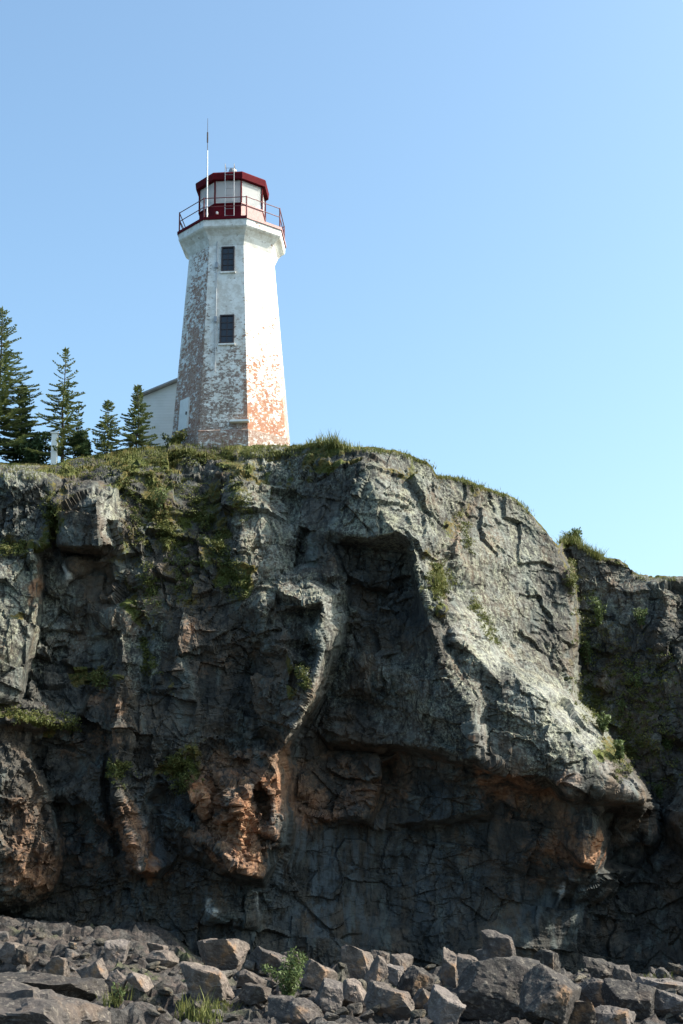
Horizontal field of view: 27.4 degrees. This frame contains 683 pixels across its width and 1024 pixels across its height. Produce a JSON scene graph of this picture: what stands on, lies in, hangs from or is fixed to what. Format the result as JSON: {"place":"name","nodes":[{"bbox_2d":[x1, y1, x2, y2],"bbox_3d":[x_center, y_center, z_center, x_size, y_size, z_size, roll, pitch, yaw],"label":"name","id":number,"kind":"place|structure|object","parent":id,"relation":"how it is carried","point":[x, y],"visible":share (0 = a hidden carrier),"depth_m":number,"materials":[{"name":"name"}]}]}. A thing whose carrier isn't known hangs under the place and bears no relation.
{"place":"outdoors","nodes":[
{"label":"outdoors","id":0,"kind":"place"},
{"bbox_2d":[0,429,679,1023],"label":"grass","id":1,"kind":"structure","parent":0,"point":[204,1013],"depth_m":57.73,"materials":[{"name":"plant"}]},
{"bbox_2d":[0,442,682,975],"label":"cliff","id":2,"kind":"structure","parent":0,"point":[414,776],"depth_m":53.58,"materials":[{"name":"stone"}]},
{"bbox_2d":[0,305,48,454],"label":"spruce tree","id":3,"kind":"object","parent":2,"relation":"on","point":[7,415],"visible":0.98,"depth_m":60.17,"materials":[{"name":"green plant"}]},
{"bbox_2d":[0,384,50,463],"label":"spruce tree","id":4,"kind":"object","parent":2,"relation":"on","point":[16,455],"visible":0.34,"depth_m":60.41,"materials":[{"name":"green plant"}]},
{"bbox_2d":[10,430,59,463],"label":"bush","id":5,"kind":"object","parent":2,"relation":"on","point":[30,456],"visible":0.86,"depth_m":59.40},
{"bbox_2d":[50,432,59,464],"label":"white post","id":6,"kind":"object","parent":2,"relation":"on","point":[54,453],"visible":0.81,"depth_m":59.11,"materials":[{"name":"paint"}]},
{"bbox_2d":[22,346,91,461],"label":"spruce tree","id":7,"kind":"object","parent":2,"relation":"on","point":[63,429],"visible":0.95,"depth_m":59.82,"materials":[{"name":"green plant"}]},
{"bbox_2d":[59,404,92,457],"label":"spruce tree","id":8,"kind":"object","parent":2,"relation":"on","point":[78,428],"visible":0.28,"depth_m":61.22,"materials":[{"name":"green plant"}]},
{"bbox_2d":[67,429,91,456],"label":"bush","id":9,"kind":"object","parent":2,"relation":"on","point":[84,450],"visible":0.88,"depth_m":59.59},
{"bbox_2d":[88,670,111,690],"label":"plant","id":10,"kind":"object","parent":2,"relation":"on","point":[100,680],"visible":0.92,"depth_m":52.78,"materials":[{"name":"green plant"}]},
{"bbox_2d":[91,400,125,453],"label":"spruce tree","id":11,"kind":"object","parent":2,"relation":"on","point":[103,441],"visible":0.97,"depth_m":60.16,"materials":[{"name":"green plant"}]},
{"bbox_2d":[118,385,158,448],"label":"spruce tree","id":12,"kind":"object","parent":2,"relation":"on","point":[131,440],"visible":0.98,"depth_m":60.89,"materials":[{"name":"green plant"}]},
{"bbox_2d":[132,378,176,447],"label":"outbuilding","id":13,"kind":"structure","parent":2,"relation":"on","point":[160,399],"depth_m":67.54,"materials":[{"name":"white"}]},
{"bbox_2d":[152,487,167,511],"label":"plant","id":14,"kind":"object","parent":2,"relation":"on","point":[159,501],"visible":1,"depth_m":55.65,"materials":[{"name":"green plant"}]},
{"bbox_2d":[162,429,188,445],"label":"bush","id":15,"kind":"object","parent":2,"relation":"on","point":[179,436],"visible":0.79,"depth_m":60.99,"materials":[{"name":"green plant"}]},
{"bbox_2d":[172,122,289,448],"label":"lighthouse","id":16,"kind":"object","parent":2,"relation":"on","point":[230,389],"visible":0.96,"depth_m":63.01,"materials":[{"name":"white paint"}]},
{"bbox_2d":[178,397,189,430],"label":"door","id":17,"kind":"structure","parent":16,"relation":"in","point":[185,403],"depth_m":62.15,"materials":[{"name":"white paint"}]},
{"bbox_2d":[218,314,234,345],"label":"window","id":18,"kind":"structure","parent":16,"relation":"in","point":[226,335],"depth_m":62.40,"materials":[{"name":"glass"}]},
{"bbox_2d":[220,246,234,273],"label":"window","id":19,"kind":"structure","parent":16,"relation":"in","point":[227,252],"depth_m":63.46,"materials":[{"name":"glass"}]},
{"bbox_2d":[0,444,682,795],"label":"moss","id":20,"kind":"object","parent":2,"relation":"on","point":[120,764],"visible":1,"depth_m":55.45,"materials":[{"name":"green plant"}]},
{"bbox_2d":[563,527,582,540],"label":"bush","id":21,"kind":"object","parent":2,"relation":"on","point":[578,532],"visible":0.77,"depth_m":65.59,"materials":[{"name":"green plant"}]},
{"bbox_2d":[579,639,591,667],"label":"bush","id":22,"kind":"object","parent":2,"relation":"on","point":[587,652],"visible":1,"depth_m":62.60,"materials":[{"name":"green plant"}]},
{"bbox_2d":[589,595,607,626],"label":"bush","id":23,"kind":"object","parent":2,"relation":"on","point":[598,609],"visible":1,"depth_m":62.98,"materials":[{"name":"green plant"}]},
{"bbox_2d":[595,711,611,735],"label":"bush","id":24,"kind":"object","parent":2,"relation":"on","point":[603,723],"visible":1,"depth_m":54.68,"materials":[{"name":"green plant"}]},
{"bbox_2d":[612,739,624,759],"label":"bush","id":25,"kind":"object","parent":2,"relation":"on","point":[619,752],"visible":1,"depth_m":53.12,"materials":[{"name":"green plant"}]},
{"bbox_2d":[616,694,626,720],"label":"bush","id":26,"kind":"object","parent":2,"relation":"on","point":[621,703],"visible":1,"depth_m":60.71,"materials":[{"name":"green plant"}]},
{"bbox_2d":[627,668,649,689],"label":"bush","id":27,"kind":"object","parent":2,"relation":"on","point":[636,678],"visible":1,"depth_m":60.83,"materials":[{"name":"green plant"}]},
{"bbox_2d":[631,607,647,627],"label":"bush","id":28,"kind":"object","parent":2,"relation":"on","point":[638,615],"visible":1,"depth_m":62.06,"materials":[{"name":"green plant"}]},
{"bbox_2d":[651,783,664,799],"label":"bush","id":29,"kind":"object","parent":2,"relation":"on","point":[659,791],"visible":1,"depth_m":58.60,"materials":[{"name":"green plant"}]},
{"bbox_2d":[661,739,671,751],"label":"bush","id":30,"kind":"object","parent":2,"relation":"on","point":[666,743],"visible":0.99,"depth_m":59.34,"materials":[{"name":"green plant"}]},
{"bbox_2d":[0,915,682,1023],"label":"shore","id":31,"kind":"structure","parent":0,"point":[139,935],"depth_m":39.70,"materials":[{"name":"stone"}]},
{"bbox_2d":[0,931,8,940],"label":"stone","id":32,"kind":"object","parent":31,"relation":"on","point":[4,935],"visible":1,"depth_m":45.82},
{"bbox_2d":[0,942,23,963],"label":"boulder","id":33,"kind":"object","parent":31,"relation":"on","point":[7,951],"visible":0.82,"depth_m":41.12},
{"bbox_2d":[16,964,26,971],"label":"stone","id":34,"kind":"object","parent":31,"relation":"on","point":[19,967],"visible":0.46,"depth_m":40.72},
{"bbox_2d":[12,945,37,966],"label":"boulder","id":35,"kind":"object","parent":31,"relation":"on","point":[26,955],"visible":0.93,"depth_m":40.98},
{"bbox_2d":[36,932,46,939],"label":"stone","id":36,"kind":"object","parent":31,"relation":"on","point":[42,935],"visible":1,"depth_m":45.84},
{"bbox_2d":[38,958,47,966],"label":"stone","id":37,"kind":"object","parent":31,"relation":"on","point":[42,962],"visible":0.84,"depth_m":40.97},
{"bbox_2d":[41,950,51,956],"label":"stone","id":38,"kind":"object","parent":31,"relation":"on","point":[48,953],"visible":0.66,"depth_m":43.95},
{"bbox_2d":[0,971,110,1001],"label":"boulder","id":39,"kind":"object","parent":31,"relation":"on","point":[89,989],"visible":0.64,"depth_m":34.28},
{"bbox_2d":[0,981,110,1023],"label":"boulder","id":40,"kind":"object","parent":31,"relation":"on","point":[21,1003],"visible":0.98,"depth_m":30.11,"materials":[{"name":"stone"}]},
{"bbox_2d":[44,956,69,976],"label":"boulder","id":41,"kind":"object","parent":31,"relation":"on","point":[56,965],"visible":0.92,"depth_m":37.90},
{"bbox_2d":[52,928,63,935],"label":"stone","id":42,"kind":"object","parent":31,"relation":"on","point":[59,932],"visible":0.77,"depth_m":47.74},
{"bbox_2d":[65,948,79,959],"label":"stone","id":43,"kind":"object","parent":31,"relation":"on","point":[72,954],"visible":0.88,"depth_m":42.95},
{"bbox_2d":[79,952,89,958],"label":"stone","id":44,"kind":"object","parent":31,"relation":"on","point":[84,955],"visible":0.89,"depth_m":43.01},
{"bbox_2d":[75,958,107,979],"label":"boulder","id":45,"kind":"object","parent":31,"relation":"on","point":[97,968],"visible":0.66,"depth_m":36.23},
{"bbox_2d":[93,938,106,945],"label":"stone","id":46,"kind":"object","parent":31,"relation":"on","point":[100,941],"visible":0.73,"depth_m":46.27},
{"bbox_2d":[106,969,127,993],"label":"boulder","id":47,"kind":"object","parent":31,"relation":"on","point":[116,976],"visible":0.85,"depth_m":35.26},
{"bbox_2d":[104,939,130,963],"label":"boulder","id":48,"kind":"object","parent":31,"relation":"on","point":[115,950],"visible":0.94,"depth_m":41.50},
{"bbox_2d":[111,982,126,1006],"bbox_3d":[-5.231,11.328,32.868,0.407,0.620,0.344,-1,-14,0],"label":"plant","id":49,"kind":"object","parent":31,"relation":"on","point":[118,993],"visible":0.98,"depth_m":32.84,"materials":[{"name":"green plant"}]},
{"bbox_2d":[127,972,153,992],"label":"boulder","id":50,"kind":"object","parent":31,"relation":"on","point":[141,982],"visible":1,"depth_m":35.14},
{"bbox_2d":[146,961,159,968],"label":"stone","id":51,"kind":"object","parent":31,"relation":"on","point":[153,965],"visible":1,"depth_m":40.06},
{"bbox_2d":[146,997,161,1005],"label":"stone","id":52,"kind":"object","parent":31,"relation":"on","point":[152,1000],"visible":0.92,"depth_m":34.77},
{"bbox_2d":[147,1008,160,1016],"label":"stone","id":53,"kind":"object","parent":31,"relation":"on","point":[152,1012],"visible":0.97,"depth_m":31.69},
{"bbox_2d":[147,942,168,952],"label":"boulder","id":54,"kind":"object","parent":31,"relation":"on","point":[153,946],"visible":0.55,"depth_m":41.33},
{"bbox_2d":[156,1006,165,1013],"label":"stone","id":55,"kind":"object","parent":31,"relation":"on","point":[160,1009],"visible":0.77,"depth_m":32.33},
{"bbox_2d":[146,950,178,967],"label":"boulder","id":56,"kind":"object","parent":31,"relation":"on","point":[167,958],"visible":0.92,"depth_m":40.49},
{"bbox_2d":[157,989,171,995],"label":"stone","id":57,"kind":"object","parent":31,"relation":"on","point":[163,992],"visible":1,"depth_m":34.84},
{"bbox_2d":[163,987,172,995],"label":"stone","id":58,"kind":"object","parent":31,"relation":"on","point":[168,989],"visible":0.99,"depth_m":34.92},
{"bbox_2d":[192,1001,202,1010],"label":"stone","id":59,"kind":"object","parent":31,"relation":"on","point":[196,1005],"visible":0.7,"depth_m":32.89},
{"bbox_2d":[179,961,234,1003],"bbox_3d":[-3.297,11.546,34.330,1.346,1.042,1.018,-1,-14,0],"label":"boulder","id":60,"kind":"object","parent":31,"relation":"on","point":[199,977],"visible":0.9,"depth_m":33.96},
{"bbox_2d":[211,1009,223,1018],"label":"stone","id":61,"kind":"object","parent":31,"relation":"on","point":[217,1012],"visible":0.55,"depth_m":32.20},
{"bbox_2d":[197,938,249,970],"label":"boulder","id":62,"kind":"object","parent":31,"relation":"on","point":[224,954],"visible":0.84,"depth_m":41.32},
{"bbox_2d":[222,970,232,977],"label":"stone","id":63,"kind":"object","parent":31,"relation":"on","point":[227,973],"visible":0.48,"depth_m":38.83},
{"bbox_2d":[224,1014,240,1021],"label":"stone","id":64,"kind":"object","parent":31,"relation":"on","point":[231,1017],"visible":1,"depth_m":31.73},
{"bbox_2d":[244,960,254,970],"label":"stone","id":65,"kind":"object","parent":31,"relation":"on","point":[249,965],"visible":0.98,"depth_m":40.15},
{"bbox_2d":[236,969,266,988],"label":"boulder","id":66,"kind":"object","parent":31,"relation":"on","point":[245,976],"visible":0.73,"depth_m":35.11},
{"bbox_2d":[238,983,271,1005],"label":"boulder","id":67,"kind":"object","parent":31,"relation":"on","point":[251,994],"visible":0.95,"depth_m":33.82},
{"bbox_2d":[249,946,287,974],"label":"boulder","id":68,"kind":"object","parent":31,"relation":"on","point":[259,955],"visible":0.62,"depth_m":40.13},
{"bbox_2d":[270,978,278,987],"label":"stone","id":69,"kind":"object","parent":31,"relation":"on","point":[272,982],"visible":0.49,"depth_m":37.96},
{"bbox_2d":[260,946,308,997],"bbox_3d":[-1.302,11.112,33.558,1.217,1.339,0.964,-9,-16,31],"label":"bush","id":70,"kind":"object","parent":31,"relation":"on","point":[290,980],"visible":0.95,"depth_m":33.44,"materials":[{"name":"green plant"}]},
{"bbox_2d":[283,950,300,965],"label":"boulder","id":71,"kind":"object","parent":31,"relation":"on","point":[286,953],"visible":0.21,"depth_m":41.28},
{"bbox_2d":[267,995,322,1023],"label":"boulder","id":72,"kind":"object","parent":31,"relation":"on","point":[290,1009],"visible":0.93,"depth_m":31.56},
{"bbox_2d":[301,990,310,995],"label":"stone","id":73,"kind":"object","parent":31,"relation":"on","point":[306,993],"visible":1,"depth_m":33.27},
{"bbox_2d":[302,958,337,989],"bbox_3d":[-0.554,11.843,35.859,0.933,0.812,0.793,-1,-14,0],"label":"boulder","id":74,"kind":"object","parent":31,"relation":"on","point":[315,974],"visible":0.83,"depth_m":35.53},
{"bbox_2d":[315,978,343,1013],"bbox_3d":[-0.291,11.337,32.753,0.689,0.823,0.602,-1,-14,0],"label":"boulder","id":75,"kind":"object","parent":31,"relation":"on","point":[329,996],"visible":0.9,"depth_m":32.53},
{"bbox_2d":[323,1012,338,1020],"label":"stone","id":76,"kind":"object","parent":31,"relation":"on","point":[328,1016],"visible":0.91,"depth_m":30.46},
{"bbox_2d":[334,1006,348,1017],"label":"stone","id":77,"kind":"object","parent":31,"relation":"on","point":[343,1010],"visible":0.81,"depth_m":31.80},
{"bbox_2d":[342,978,365,1007],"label":"boulder","id":78,"kind":"object","parent":31,"relation":"on","point":[354,991],"visible":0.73,"depth_m":33.30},
{"bbox_2d":[346,1002,362,1014],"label":"stone","id":79,"kind":"object","parent":31,"relation":"on","point":[355,1008],"visible":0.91,"depth_m":32.92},
{"bbox_2d":[341,945,373,979],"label":"boulder","id":80,"kind":"object","parent":31,"relation":"on","point":[357,961],"visible":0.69,"depth_m":40.15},
{"bbox_2d":[358,979,366,988],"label":"stone","id":81,"kind":"object","parent":31,"relation":"on","point":[363,983],"visible":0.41,"depth_m":34.90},
{"bbox_2d":[360,1009,373,1019],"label":"stone","id":82,"kind":"object","parent":31,"relation":"on","point":[368,1014],"visible":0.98,"depth_m":31.71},
{"bbox_2d":[367,1003,380,1014],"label":"stone","id":83,"kind":"object","parent":31,"relation":"on","point":[375,1009],"visible":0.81,"depth_m":31.97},
{"bbox_2d":[364,955,387,983],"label":"boulder","id":84,"kind":"object","parent":31,"relation":"on","point":[377,970],"visible":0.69,"depth_m":35.29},
{"bbox_2d":[370,950,389,963],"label":"boulder","id":85,"kind":"object","parent":31,"relation":"on","point":[384,955],"visible":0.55,"depth_m":41.31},
{"bbox_2d":[364,980,414,1020],"bbox_3d":[1.092,11.315,32.349,1.266,0.913,0.756,-4,-14,15],"label":"boulder","id":86,"kind":"object","parent":31,"relation":"on","point":[396,1004],"visible":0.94,"depth_m":32.07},
{"bbox_2d":[387,964,403,986],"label":"boulder","id":87,"kind":"object","parent":31,"relation":"on","point":[395,972],"visible":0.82,"depth_m":36.98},
{"bbox_2d":[389,953,412,971],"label":"boulder","id":88,"kind":"object","parent":31,"relation":"on","point":[405,960],"visible":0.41,"depth_m":39.97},
{"bbox_2d":[396,965,433,998],"bbox_3d":[1.891,12.104,35.908,0.985,0.938,0.792,-1,-14,0],"label":"boulder","id":89,"kind":"object","parent":31,"relation":"on","point":[413,979],"visible":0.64,"depth_m":35.67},
{"bbox_2d":[410,1009,425,1017],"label":"stone","id":90,"kind":"object","parent":31,"relation":"on","point":[421,1013],"visible":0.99,"depth_m":30.82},
{"bbox_2d":[413,988,430,1009],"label":"boulder","id":91,"kind":"object","parent":31,"relation":"on","point":[421,997],"visible":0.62,"depth_m":33.28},
{"bbox_2d":[423,1002,427,1013],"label":"stone","id":92,"kind":"object","parent":31,"relation":"on","point":[425,1006],"visible":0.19,"depth_m":32.58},
{"bbox_2d":[424,964,435,969],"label":"stone","id":93,"kind":"object","parent":31,"relation":"on","point":[429,967],"visible":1,"depth_m":40.41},
{"bbox_2d":[428,984,465,1023],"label":"boulder","id":94,"kind":"object","parent":31,"relation":"on","point":[445,1005],"visible":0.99,"depth_m":30.19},
{"bbox_2d":[440,947,457,987],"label":"boulder","id":95,"kind":"object","parent":31,"relation":"on","point":[448,973],"visible":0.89,"depth_m":37.37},
{"bbox_2d":[456,953,477,976],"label":"boulder","id":96,"kind":"object","parent":31,"relation":"on","point":[464,960],"visible":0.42,"depth_m":36.13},
{"bbox_2d":[474,949,489,960],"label":"boulder","id":97,"kind":"object","parent":31,"relation":"on","point":[482,954],"visible":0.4,"depth_m":41.52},
{"bbox_2d":[456,956,539,1023],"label":"boulder","id":98,"kind":"object","parent":31,"relation":"on","point":[488,990],"visible":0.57,"depth_m":31.18,"materials":[{"name":"stone"}]},
{"bbox_2d":[481,929,515,957],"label":"boulder","id":99,"kind":"object","parent":31,"relation":"on","point":[496,944],"visible":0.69,"depth_m":41.32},
{"bbox_2d":[534,948,560,973],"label":"boulder","id":100,"kind":"object","parent":31,"relation":"on","point":[549,958],"visible":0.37,"depth_m":37.85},
{"bbox_2d":[519,963,580,1023],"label":"boulder","id":101,"kind":"object","parent":31,"relation":"on","point":[547,993],"visible":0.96,"depth_m":29.73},
{"bbox_2d":[573,974,586,981],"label":"stone","id":102,"kind":"object","parent":31,"relation":"on","point":[578,978],"visible":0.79,"depth_m":37.93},
{"bbox_2d":[569,1000,596,1023],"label":"boulder","id":103,"kind":"object","parent":31,"relation":"on","point":[584,1012],"visible":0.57,"depth_m":29.93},
{"bbox_2d":[578,977,604,1007],"bbox_3d":[5.967,11.570,33.492,1.356,0.856,0.861,-6,-14,21],"label":"boulder","id":104,"kind":"object","parent":31,"relation":"on","point":[591,989],"visible":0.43,"depth_m":33.13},
{"bbox_2d":[582,956,615,979],"bbox_3d":[6.930,12.311,37.373,1.040,0.906,0.829,-1,-14,0],"label":"boulder","id":105,"kind":"object","parent":31,"relation":"on","point":[599,968],"visible":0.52,"depth_m":37.09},
{"bbox_2d":[594,1005,635,1023],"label":"boulder","id":106,"kind":"object","parent":31,"relation":"on","point":[607,1014],"visible":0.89,"depth_m":30.09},
{"bbox_2d":[612,965,632,981],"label":"boulder","id":107,"kind":"object","parent":31,"relation":"on","point":[621,972],"visible":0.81,"depth_m":36.10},
{"bbox_2d":[601,978,656,1020],"bbox_3d":[6.541,11.086,31.821,1.294,0.912,1.023,-4,-14,12],"label":"boulder","id":108,"kind":"object","parent":31,"relation":"on","point":[638,999],"visible":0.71,"depth_m":31.57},
{"bbox_2d":[648,967,655,974],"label":"stone","id":109,"kind":"object","parent":31,"relation":"on","point":[651,970],"visible":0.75,"depth_m":41.55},
{"bbox_2d":[635,976,682,990],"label":"boulder","id":110,"kind":"object","parent":31,"relation":"on","point":[664,984],"visible":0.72,"depth_m":36.26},
{"bbox_2d":[655,967,671,978],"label":"stone","id":111,"kind":"object","parent":31,"relation":"on","point":[662,971],"visible":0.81,"depth_m":39.39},
{"bbox_2d":[654,989,682,1016],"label":"boulder","id":112,"kind":"object","parent":31,"relation":"on","point":[666,1003],"visible":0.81,"depth_m":31.62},
{"bbox_2d":[664,1012,672,1018],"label":"stone","id":113,"kind":"object","parent":31,"relation":"on","point":[668,1015],"visible":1,"depth_m":31.50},
{"bbox_2d":[665,988,676,993],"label":"stone","id":114,"kind":"object","parent":31,"relation":"on","point":[670,990],"visible":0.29,"depth_m":34.43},
{"bbox_2d":[667,963,681,975],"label":"stone","id":115,"kind":"object","parent":31,"relation":"on","point":[675,968],"visible":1,"depth_m":40.03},
{"bbox_2d":[675,1013,682,1021],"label":"stone","id":116,"kind":"object","parent":31,"relation":"on","point":[679,1017],"visible":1,"depth_m":31.39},
{"bbox_2d":[0,0,682,576],"label":"sky","id":117,"kind":"structure","parent":0,"point":[479,274],"materials":[{"name":"blue"}]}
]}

